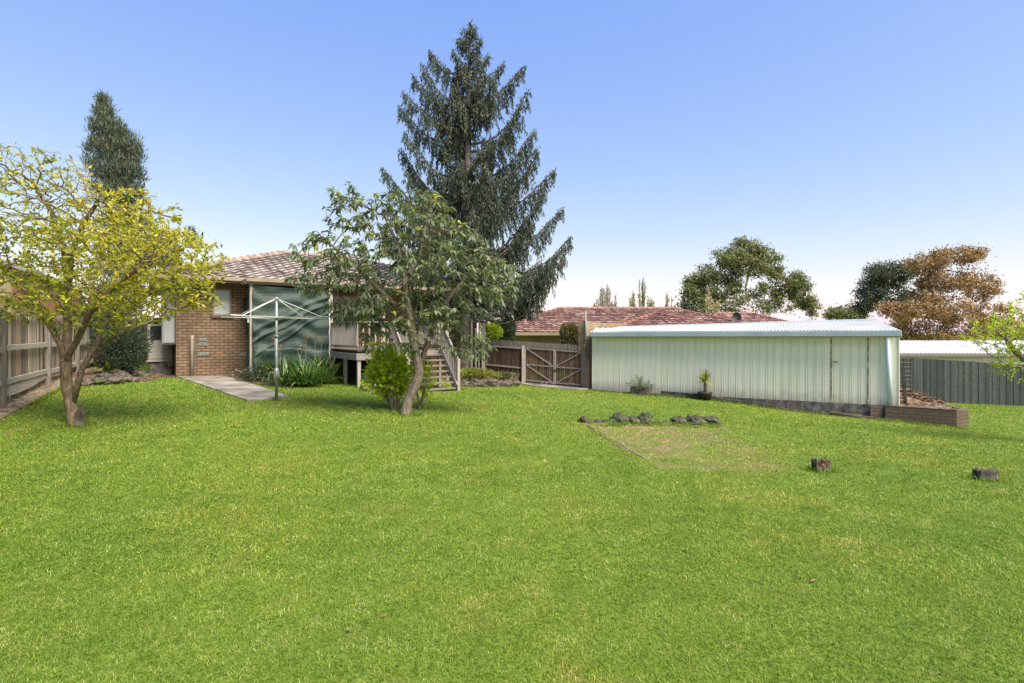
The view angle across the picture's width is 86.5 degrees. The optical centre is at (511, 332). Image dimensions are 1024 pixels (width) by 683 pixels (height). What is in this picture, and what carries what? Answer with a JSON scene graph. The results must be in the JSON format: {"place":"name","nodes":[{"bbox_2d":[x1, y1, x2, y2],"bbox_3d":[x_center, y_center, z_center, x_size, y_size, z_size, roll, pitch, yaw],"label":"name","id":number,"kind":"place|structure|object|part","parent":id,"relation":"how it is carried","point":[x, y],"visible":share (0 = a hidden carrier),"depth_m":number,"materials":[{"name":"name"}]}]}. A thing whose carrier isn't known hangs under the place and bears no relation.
{"place":"outdoors","nodes":[
{"label":"outdoors","id":0,"kind":"place"},
{"bbox_2d":[77,88,154,261],"bbox_3d":[-21.807,-8.392,29.975,4.190,10.154,2.985,0,0,0],"label":"tall conifer","id":1,"kind":"object","parent":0,"point":[113,135],"visible":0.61,"depth_m":29.63,"materials":[{"name":"green plant"}]},
{"bbox_2d":[160,373,175,376],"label":"passage soil","id":2,"kind":"structure","parent":0,"point":[170,375],"depth_m":16.12,"materials":[{"name":"soil"}]},
{"bbox_2d":[177,376,289,400],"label":"path","id":3,"kind":"structure","parent":0,"point":[245,391],"depth_m":13.80,"materials":[{"name":"concrete"}]},
{"bbox_2d":[0,333,1023,682],"bbox_3d":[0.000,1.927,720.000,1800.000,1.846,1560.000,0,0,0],"label":"lawn","id":4,"kind":"structure","parent":0,"point":[494,659],"depth_m":4.03,"materials":[{"name":"green plant"}]},
{"bbox_2d":[0,270,12,310],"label":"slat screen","id":5,"kind":"object","parent":4,"relation":"on","point":[7,287],"visible":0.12,"depth_m":10.68,"materials":[{"name":"beige wood"}]},
{"bbox_2d":[0,377,73,418],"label":"garden soil","id":6,"kind":"structure","parent":4,"relation":"on","point":[33,396],"depth_m":10.80,"materials":[{"name":"brown soil"}]},
{"bbox_2d":[0,254,84,316],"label":"orange brick building","id":7,"kind":"structure","parent":4,"relation":"on","point":[47,305],"depth_m":16.53,"materials":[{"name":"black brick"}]},
{"bbox_2d":[0,308,99,406],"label":"paling fence","id":8,"kind":"object","parent":4,"relation":"on","point":[27,354],"visible":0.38,"depth_m":11.63,"materials":[{"name":"beige wood"}]},
{"bbox_2d":[72,281,133,366],"bbox_3d":[-13.540,-0.311,17.820,2.319,2.967,1.244,0,0,0],"label":"dark shrub","id":9,"kind":"object","parent":4,"relation":"on","point":[94,321],"visible":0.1,"depth_m":17.71,"materials":[{"name":"green plant"}]},
{"bbox_2d":[0,141,228,426],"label":"lemon tree","id":10,"kind":"object","parent":4,"relation":"on","point":[67,348],"visible":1,"depth_m":8.52,"materials":[{"name":"yellow plant"}]},
{"bbox_2d":[104,375,124,383],"bbox_3d":[-9.856,1.169,13.389,0.568,0.239,0.411,0,0,0],"label":"rock","id":11,"kind":"object","parent":4,"relation":"on","point":[113,380],"visible":0.68,"depth_m":13.30,"materials":[{"name":"grey stone"}]},
{"bbox_2d":[72,368,166,381],"bbox_3d":[-11.126,1.171,15.565,2.251,0.184,5.638,0,0,-40],"label":"mulch bed","id":12,"kind":"object","parent":4,"relation":"on","point":[90,373],"visible":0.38,"depth_m":15.03,"materials":[{"name":"brown wood"}]},
{"bbox_2d":[81,377,92,385],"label":"rock","id":13,"kind":"object","parent":12,"relation":"on","point":[86,381],"visible":0.59,"depth_m":12.79,"materials":[{"name":"grey stone"}]},
{"bbox_2d":[91,378,107,384],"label":"rock","id":14,"kind":"object","parent":12,"relation":"on","point":[98,381],"visible":0.59,"depth_m":13.03,"materials":[{"name":"grey stone"}]},
{"bbox_2d":[94,372,113,377],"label":"rock","id":15,"kind":"object","parent":12,"relation":"on","point":[102,374],"visible":0.35,"depth_m":14.20,"materials":[{"name":"grey stone"}]},
{"bbox_2d":[84,317,153,372],"bbox_3d":[-10.721,0.414,14.949,1.610,1.726,1.540,0,0,0],"label":"dark shrub","id":16,"kind":"object","parent":12,"relation":"on","point":[128,349],"visible":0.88,"depth_m":14.79,"materials":[{"name":"green plant"}]},
{"bbox_2d":[111,369,128,375],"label":"rock","id":17,"kind":"object","parent":12,"relation":"on","point":[118,372],"visible":0.4,"depth_m":14.56,"materials":[{"name":"grey stone"}]},
{"bbox_2d":[118,374,138,381],"bbox_3d":[-9.850,1.179,13.936,0.517,0.224,0.364,0,0,-21],"label":"rock","id":18,"kind":"object","parent":12,"relation":"on","point":[128,378],"visible":0.64,"depth_m":13.87,"materials":[{"name":"grey stone"}]},
{"bbox_2d":[94,317,160,362],"bbox_3d":[-15.365,0.350,20.309,4.576,1.900,0.188,0,0,-5],"label":"back fence","id":19,"kind":"object","parent":4,"relation":"on","point":[145,327],"visible":0.05,"depth_m":20.49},
{"bbox_2d":[132,370,150,376],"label":"rock","id":20,"kind":"object","parent":4,"relation":"on","point":[143,373],"visible":0.61,"depth_m":14.84,"materials":[{"name":"grey stone"}]},
{"bbox_2d":[93,219,200,317],"bbox_3d":[-14.819,-2.487,21.981,4.407,4.281,1.798,0,0,0],"label":"back shrub tree","id":21,"kind":"object","parent":4,"relation":"on","point":[108,272],"visible":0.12,"depth_m":21.81,"materials":[{"name":"green plant"}]},
{"bbox_2d":[145,324,171,373],"bbox_3d":[-10.851,0.540,16.702,0.660,1.580,0.700,0,0,-35],"label":"water heater","id":22,"kind":"object","parent":4,"relation":"on","point":[158,359],"visible":0.66,"depth_m":16.43,"materials":[{"name":"beige metal"}]},
{"bbox_2d":[224,361,244,376],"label":"dry bush","id":23,"kind":"object","parent":4,"relation":"on","point":[237,365],"visible":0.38,"depth_m":16.77,"materials":[{"name":"brown plant"}]},
{"bbox_2d":[234,377,296,386],"bbox_3d":[-7.078,1.431,15.983,2.561,0.156,3.234,0,0,0],"label":"front bed","id":24,"kind":"object","parent":4,"relation":"on","point":[264,383],"visible":0.25,"depth_m":15.24,"materials":[{"name":"soil"}]},
{"bbox_2d":[233,365,273,381],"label":"white daisy bush","id":25,"kind":"object","parent":24,"relation":"on","point":[258,373],"visible":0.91,"depth_m":15.49,"materials":[{"name":"green plant"}]},
{"bbox_2d":[239,356,304,380],"bbox_3d":[-6.998,1.006,16.253,2.146,0.884,2.274,0,0,0],"label":"agapanthus","id":26,"kind":"object","parent":24,"relation":"on","point":[272,366],"visible":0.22,"depth_m":15.89,"materials":[{"name":"green plant"}]},
{"bbox_2d":[238,352,310,381],"bbox_3d":[-7.128,1.013,16.363,2.474,0.894,2.324,0,0,0],"label":"agapanthus","id":27,"kind":"object","parent":24,"relation":"on","point":[274,367],"visible":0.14,"depth_m":16.02,"materials":[{"name":"green plant"}]},
{"bbox_2d":[251,356,337,387],"bbox_3d":[-5.957,1.051,15.091,2.477,0.869,2.123,0,0,-23],"label":"agapanthus","id":28,"kind":"object","parent":24,"relation":"on","point":[305,377],"visible":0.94,"depth_m":14.86,"materials":[{"name":"green plant"}]},
{"bbox_2d":[282,352,353,385],"bbox_3d":[-5.735,1.007,16.096,2.618,1.027,2.403,0,0,0],"label":"agapanthus","id":29,"kind":"object","parent":24,"relation":"on","point":[330,375],"visible":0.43,"depth_m":16.04,"materials":[{"name":"green plant"}]},
{"bbox_2d":[221,297,333,399],"bbox_3d":[-5.233,0.383,12.086,2.027,2.334,2.027,0,0,-33],"label":"rotary clothes hoist","id":30,"kind":"object","parent":4,"relation":"on","point":[276,371],"visible":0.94,"depth_m":12.06,"materials":[{"name":"grey metal"}]},
{"bbox_2d":[148,250,476,376],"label":"brick house","id":31,"kind":"structure","parent":4,"relation":"on","point":[211,343],"depth_m":16.76,"materials":[{"name":"brown brick"}]},
{"bbox_2d":[161,291,175,365],"bbox_3d":[-10.196,-0.100,16.135,0.340,2.200,0.582,0,0,-35],"label":"meter cabinet","id":32,"kind":"object","parent":31,"relation":"attached to","point":[168,332],"visible":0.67,"depth_m":15.92,"materials":[{"name":"grey metal"}]},
{"bbox_3d":[-10.030,-0.425,15.903,0.280,1.450,0.012,0,0,-35],"label":"door","id":33,"kind":"part","parent":32,"relation":"part of","materials":[{"name":"grey metal"}]},
{"bbox_2d":[211,289,232,317],"bbox_3d":[-8.852,-0.885,16.608,0.606,0.885,0.140,0,0,-35],"label":"window","id":34,"kind":"structure","parent":31,"relation":"in","point":[224,295],"depth_m":16.66,"materials":[{"name":"white glass"}]},
{"bbox_2d":[333,295,381,320],"bbox_3d":[-5.338,-0.852,19.090,1.977,0.858,0.140,0,0,-35],"label":"window","id":35,"kind":"structure","parent":31,"relation":"in","point":[334,296],"depth_m":18.87,"materials":[{"name":"grey glass"}]},
{"bbox_2d":[402,292,422,345],"bbox_3d":[-3.723,-0.500,20.287,0.878,2.000,0.048,0,0,-35],"label":"door","id":36,"kind":"structure","parent":31,"relation":"in","point":[417,307],"depth_m":20.36,"materials":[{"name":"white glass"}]},
{"bbox_2d":[242,278,475,379],"bbox_3d":[-4.722,0.112,18.325,7.834,3.403,0.780,0,0,-35],"label":"verandah","id":37,"kind":"object","parent":4,"relation":"on","point":[252,281],"visible":0.44,"depth_m":16.25,"materials":[{"name":"beige paint"}]},
{"bbox_2d":[244,285,330,369],"bbox_3d":[-6.907,-0.119,16.554,2.497,2.564,1.130,0,0,-9],"label":"shade cloth","id":38,"kind":"object","parent":37,"relation":"hanging from","point":[291,338],"visible":0.79,"depth_m":16.51,"materials":[{"name":"green fabric"}]},
{"bbox_2d":[359,380,369,391],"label":"lime green sprig","id":39,"kind":"object","parent":4,"relation":"on","point":[361,387],"visible":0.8,"depth_m":14.57,"materials":[{"name":"green plant"}]},
{"bbox_2d":[327,321,440,387],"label":"timber deck","id":40,"kind":"structure","parent":4,"relation":"on","point":[348,356],"depth_m":16.73,"materials":[{"name":"grey paint"}]},
{"bbox_2d":[361,341,413,410],"bbox_3d":[-2.556,0.913,11.369,1.221,1.482,0.861,0,0,0],"label":"lime green bush","id":41,"kind":"object","parent":4,"relation":"on","point":[390,377],"visible":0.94,"depth_m":11.24,"materials":[{"name":"green plant"}]},
{"bbox_2d":[280,181,521,414],"bbox_3d":[-2.100,-0.617,10.868,4.688,4.702,2.675,0,0,0],"label":"loquat tree","id":42,"kind":"object","parent":4,"relation":"on","point":[402,258],"visible":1,"depth_m":10.67,"materials":[{"name":"green plant"}]},
{"bbox_2d":[368,385,450,390],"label":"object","id":43,"kind":"structure","parent":4,"relation":"on","point":[426,388],"depth_m":15.90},
{"bbox_2d":[361,373,373,385],"bbox_3d":[-4.151,1.404,16.296,0.790,0.395,0.440,0,0,-35],"label":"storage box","id":44,"kind":"object","parent":43,"relation":"on","point":[362,376],"visible":0.02,"depth_m":15.99,"materials":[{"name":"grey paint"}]},
{"bbox_2d":[392,321,459,391],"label":"timber stairs","id":45,"kind":"structure","parent":43,"relation":"on","point":[448,360],"depth_m":16.10,"materials":[{"name":"grey paint"}]},
{"bbox_2d":[416,360,436,408],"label":"lime green sprig","id":46,"kind":"object","parent":4,"relation":"on","point":[428,386],"visible":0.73,"depth_m":11.73,"materials":[{"name":"green plant"}]},
{"bbox_2d":[376,19,573,379],"bbox_3d":[-1.427,-4.941,20.776,7.432,13.602,5.249,0,0,0],"label":"spruce tree","id":47,"kind":"object","parent":4,"relation":"on","point":[467,195],"visible":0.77,"depth_m":20.02,"materials":[{"name":"green plant"}]},
{"bbox_2d":[469,318,487,378],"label":"screen posts","id":48,"kind":"object","parent":4,"relation":"on","point":[483,323],"visible":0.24,"depth_m":19.98,"materials":[{"name":"beige paint"}]},
{"bbox_2d":[477,319,503,341],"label":"lime green bush","id":49,"kind":"object","parent":4,"relation":"on","point":[497,329],"visible":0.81,"depth_m":22.92,"materials":[{"name":"green plant"}]},
{"bbox_2d":[0,372,997,629],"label":"fallen leaves","id":50,"kind":"object","parent":4,"relation":"on","point":[164,410],"visible":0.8,"depth_m":9.76,"materials":[{"name":"plant"}]},
{"bbox_2d":[485,315,516,345],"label":"conifer bush","id":51,"kind":"object","parent":4,"relation":"on","point":[510,333],"visible":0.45,"depth_m":23.78,"materials":[{"name":"green plant"}]},
{"bbox_2d":[452,337,577,382],"bbox_3d":[-0.893,1.105,20.516,7.349,2.130,0.210,0,0,26],"label":"brown fence","id":52,"kind":"object","parent":4,"relation":"on","point":[509,358],"visible":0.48,"depth_m":20.16,"materials":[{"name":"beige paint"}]},
{"bbox_2d":[525,347,554,383],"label":"timber gate","id":53,"kind":"structure","parent":52,"relation":"attached to","point":[537,364],"depth_m":19.63,"materials":[{"name":"grey paint"}]},
{"bbox_2d":[559,322,577,381],"bbox_3d":[2.583,0.900,21.936,1.351,2.657,1.111,0,0,0],"label":"clipped hedge bush","id":54,"kind":"object","parent":4,"relation":"on","point":[568,332],"visible":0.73,"depth_m":21.78,"materials":[{"name":"green plant"}]},
{"bbox_2d":[577,415,588,422],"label":"rock","id":55,"kind":"object","parent":4,"relation":"on","point":[582,419],"visible":0.75,"depth_m":10.78,"materials":[{"name":"grey stone"}]},
{"bbox_2d":[582,349,584,387],"bbox_3d":[2.490,1.281,18.875,0.120,1.397,0.120,0,0,0],"label":"gate post","id":56,"kind":"object","parent":4,"relation":"on","point":[583,368],"visible":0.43,"depth_m":18.82,"materials":[{"name":"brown wood"}]},
{"bbox_2d":[550,349,581,386],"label":"timber gate","id":57,"kind":"structure","parent":56,"relation":"attached to","point":[560,367],"depth_m":19.15,"materials":[{"name":"grey paint"}]},
{"bbox_2d":[584,419,614,422],"bbox_3d":[1.754,1.775,10.896,0.708,0.102,0.072,0,0,-23],"label":"timber edging","id":58,"kind":"object","parent":4,"relation":"on","point":[598,420],"visible":0.8,"depth_m":10.86,"materials":[{"name":"grey wood"}]},
{"bbox_2d":[578,321,625,388],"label":"brick wall","id":59,"kind":"structure","parent":4,"relation":"on","point":[584,342],"depth_m":18.96,"materials":[{"name":"brown brick"}]},
{"bbox_2d":[585,311,586,335],"bbox_3d":[2.568,-0.014,18.747,0.120,1.428,0.063,0,0,0],"label":"steel pole","id":60,"kind":"object","parent":59,"relation":"attached to","point":[585,325],"visible":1,"depth_m":18.73,"materials":[{"name":"white metal"}]},
{"bbox_2d":[593,284,616,306],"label":"bare poplar","id":61,"kind":"object","parent":4,"relation":"on","point":[605,300],"visible":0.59,"depth_m":57.89,"materials":[{"name":"yellow plant"}]},
{"bbox_2d":[481,306,744,370],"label":"red roof house","id":62,"kind":"structure","parent":4,"relation":"on","point":[545,327],"depth_m":29.64,"materials":[{"name":"red tile"}]},
{"bbox_2d":[585,423,643,457],"bbox_3d":[1.636,1.769,9.139,0.023,0.056,3.134,0,0,-7],"label":"timber edging","id":63,"kind":"object","parent":4,"relation":"on","point":[615,441],"visible":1,"depth_m":8.79,"materials":[{"name":"brown wood"}]},
{"bbox_2d":[609,412,628,422],"bbox_3d":[2.187,1.747,11.103,0.412,0.246,0.309,0,0,-23],"label":"rock","id":64,"kind":"object","parent":4,"relation":"on","point":[618,417],"visible":0.59,"depth_m":11.01,"materials":[{"name":"grey stone"}]},
{"bbox_2d":[627,415,640,423],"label":"rock","id":65,"kind":"object","parent":4,"relation":"on","point":[633,419],"visible":0.6,"depth_m":11.02,"materials":[{"name":"grey stone"}]},
{"bbox_2d":[628,278,654,306],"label":"bare poplar","id":66,"kind":"object","parent":4,"relation":"on","point":[640,302],"visible":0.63,"depth_m":57.22,"materials":[{"name":"yellow plant"}]},
{"bbox_2d":[637,412,653,423],"bbox_3d":[2.730,1.772,11.206,0.374,0.275,0.301,0,0,0],"label":"rock","id":67,"kind":"object","parent":4,"relation":"on","point":[646,418],"visible":0.63,"depth_m":11.13,"materials":[{"name":"grey stone"}]},
{"bbox_2d":[665,292,676,306],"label":"bare poplar","id":68,"kind":"object","parent":4,"relation":"on","point":[667,300],"visible":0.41,"depth_m":57.87,"materials":[{"name":"yellow plant"}]},
{"bbox_2d":[670,415,686,423],"bbox_3d":[3.471,1.828,11.350,0.341,0.209,0.311,0,0,0],"label":"rock","id":69,"kind":"object","parent":4,"relation":"on","point":[679,419],"visible":0.59,"depth_m":11.28,"materials":[{"name":"grey stone"}]},
{"bbox_2d":[686,414,707,425],"bbox_3d":[3.823,1.832,11.387,0.515,0.245,0.384,0,0,0],"label":"rock","id":70,"kind":"object","parent":4,"relation":"on","point":[695,419],"visible":0.66,"depth_m":11.29,"materials":[{"name":"grey stone"}]},
{"bbox_2d":[693,367,716,400],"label":"potted yucca","id":71,"kind":"object","parent":4,"relation":"on","point":[704,394],"visible":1,"depth_m":15.93,"materials":[{"name":"green plant"}]},
{"bbox_2d":[703,415,721,424],"bbox_3d":[4.218,1.871,11.520,0.455,0.205,0.351,0,0,0],"label":"rock","id":72,"kind":"object","parent":4,"relation":"on","point":[710,419],"visible":0.54,"depth_m":11.40,"materials":[{"name":"grey stone"}]},
{"bbox_2d":[698,286,727,314],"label":"bare poplar","id":73,"kind":"object","parent":4,"relation":"on","point":[716,306],"visible":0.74,"depth_m":49.79,"materials":[{"name":"yellow plant"}]},
{"bbox_2d":[590,389,897,421],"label":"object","id":74,"kind":"structure","parent":4,"relation":"on","point":[771,407],"depth_m":15.11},
{"bbox_2d":[626,375,653,394],"bbox_3d":[4.091,1.654,17.254,0.941,0.671,0.444,0,0,15],"label":"timber planter","id":75,"kind":"object","parent":74,"relation":"on","point":[638,389],"visible":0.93,"depth_m":17.23,"materials":[{"name":"wood"}]},
{"bbox_2d":[661,391,698,397],"bbox_3d":[5.175,1.917,16.665,1.220,0.186,0.090,0,0,34],"label":"timber sleeper","id":76,"kind":"object","parent":74,"relation":"on","point":[680,394],"visible":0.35,"depth_m":16.63,"materials":[{"name":"grey wood"}]},
{"bbox_2d":[715,398,773,406],"bbox_3d":[6.683,2.027,15.681,1.568,0.199,0.090,0,0,34],"label":"timber sleeper","id":77,"kind":"object","parent":74,"relation":"on","point":[747,402],"visible":0.68,"depth_m":15.63,"materials":[{"name":"grey wood"}]},
{"bbox_2d":[590,319,901,418],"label":"garden shed","id":78,"kind":"structure","parent":4,"relation":"on","point":[805,365],"depth_m":15.54,"materials":[{"name":"white metal"}]},
{"bbox_2d":[832,338,867,403],"bbox_3d":[8.905,0.975,14.361,0.809,1.804,0.058,0,0,34],"label":"door","id":79,"kind":"structure","parent":78,"relation":"in","point":[849,355],"depth_m":14.36,"materials":[{"name":"metal"}]},
{"bbox_2d":[709,312,826,330],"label":"red roof house","id":80,"kind":"structure","parent":4,"relation":"on","point":[750,317],"depth_m":40.66,"materials":[{"name":"brown tile"}]},
{"bbox_2d":[732,312,741,320],"bbox_3d":[15.079,-0.856,36.875,0.559,1.016,1.385,0,0,0],"label":"satellite dish","id":81,"kind":"object","parent":80,"relation":"attached to","point":[736,315],"visible":0.85,"depth_m":36.57,"materials":[{"name":"black paint"}]},
{"bbox_2d":[811,457,830,471],"bbox_3d":[3.936,1.701,6.922,0.206,0.216,0.130,0,0,0],"label":"post stump","id":82,"kind":"object","parent":4,"relation":"on","point":[820,464],"visible":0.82,"depth_m":6.87,"materials":[{"name":"wood"}]},
{"bbox_2d":[831,412,873,418],"bbox_3d":[8.862,2.197,14.153,1.024,0.166,0.275,0,0,34],"label":"door step","id":83,"kind":"object","parent":4,"relation":"on","point":[846,414],"depth_m":14.16,"materials":[{"name":"grey concrete"}]},
{"bbox_2d":[870,387,968,427],"bbox_3d":[10.784,2.053,15.111,2.586,1.341,4.200,0,0,13],"label":"raised garden bed","id":84,"kind":"object","parent":4,"relation":"on","point":[919,407],"visible":0.46,"depth_m":13.57,"materials":[{"name":"brick"}]},
{"bbox_2d":[901,365,906,403],"bbox_3d":[10.050,1.442,13.950,0.107,1.210,0.150,0,0,0],"label":"star picket","id":85,"kind":"object","parent":84,"relation":"in","point":[903,384],"visible":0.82,"depth_m":13.94,"materials":[{"name":"black paint"}]},
{"bbox_2d":[873,243,1023,340],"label":"russet tree","id":86,"kind":"object","parent":4,"relation":"on","point":[934,261],"visible":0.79,"depth_m":49.31,"materials":[{"name":"brown plant"}]},
{"bbox_2d":[900,357,1023,405],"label":"treated fence","id":87,"kind":"object","parent":4,"relation":"on","point":[966,382],"visible":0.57,"depth_m":20.91,"materials":[{"name":"grey metal"}]},
{"bbox_2d":[900,340,1023,364],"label":"long white shed","id":88,"kind":"structure","parent":4,"relation":"on","point":[959,350],"depth_m":26.75,"materials":[{"name":"metal"}]},
{"bbox_2d":[972,468,998,480],"bbox_3d":[5.781,1.750,6.641,0.238,0.193,0.134,0,0,0],"label":"post stump","id":89,"kind":"object","parent":4,"relation":"on","point":[991,473],"visible":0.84,"depth_m":6.58,"materials":[{"name":"grey wood"}]},
{"bbox_2d":[954,290,1023,382],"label":"lime leaf tree","id":90,"kind":"object","parent":4,"relation":"on","point":[1015,351],"visible":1,"depth_m":10.61,"materials":[{"name":"green plant"}]},
{"bbox_2d":[0,0,1023,333],"label":"sky","id":91,"kind":"structure","parent":0,"point":[842,136],"materials":[{"name":"blue"}]},
{"bbox_2d":[520,382,587,390],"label":"driveway","id":92,"kind":"structure","parent":0,"point":[541,384],"depth_m":19.01,"materials":[{"name":"concrete"}]},
{"bbox_2d":[674,235,824,320],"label":"gum tree","id":93,"kind":"object","parent":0,"point":[733,261],"visible":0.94,"depth_m":54.43,"materials":[{"name":"green plant"}]},
{"bbox_2d":[821,303,870,319],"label":"tree","id":94,"kind":"object","parent":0,"point":[838,313],"visible":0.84,"depth_m":69.36,"materials":[{"name":"green plant"}]},
{"bbox_2d":[845,253,920,322],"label":"dark gum tree","id":95,"kind":"object","parent":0,"point":[883,278],"visible":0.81,"depth_m":61.19,"materials":[{"name":"green plant"}]},
{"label":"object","id":96,"kind":"structure","parent":0,"visible":0},
{"bbox_2d":[460,379,469,386],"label":"rock","id":97,"kind":"object","parent":96,"relation":"on","point":[464,383],"visible":0.48,"depth_m":17.40,"materials":[{"name":"grey stone"}]},
{"bbox_2d":[469,378,483,386],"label":"rock","id":98,"kind":"object","parent":96,"relation":"on","point":[474,382],"visible":0.75,"depth_m":17.68,"materials":[{"name":"grey stone"}]},
{"bbox_2d":[455,366,501,380],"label":"garden plant","id":99,"kind":"object","parent":96,"relation":"on","point":[469,372],"visible":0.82,"depth_m":18.92,"materials":[{"name":"green plant"}]},
{"bbox_2d":[481,378,500,386],"bbox_3d":[-0.760,1.661,18.111,0.780,0.316,0.416,0,0,0],"label":"rock","id":100,"kind":"object","parent":96,"relation":"on","point":[490,382],"visible":0.69,"depth_m":17.94,"materials":[{"name":"grey stone"}]},
{"bbox_2d":[483,370,518,379],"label":"garden plant","id":101,"kind":"object","parent":96,"relation":"on","point":[507,375],"visible":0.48,"depth_m":19.50,"materials":[{"name":"green plant"}]},
{"bbox_2d":[498,379,512,386],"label":"rock","id":102,"kind":"object","parent":96,"relation":"on","point":[505,383],"visible":0.72,"depth_m":18.22,"materials":[{"name":"grey stone"}]},
{"bbox_2d":[507,376,519,384],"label":"rock","id":103,"kind":"object","parent":96,"relation":"on","point":[515,380],"visible":0.59,"depth_m":18.70,"materials":[{"name":"grey stone"}]}
]}

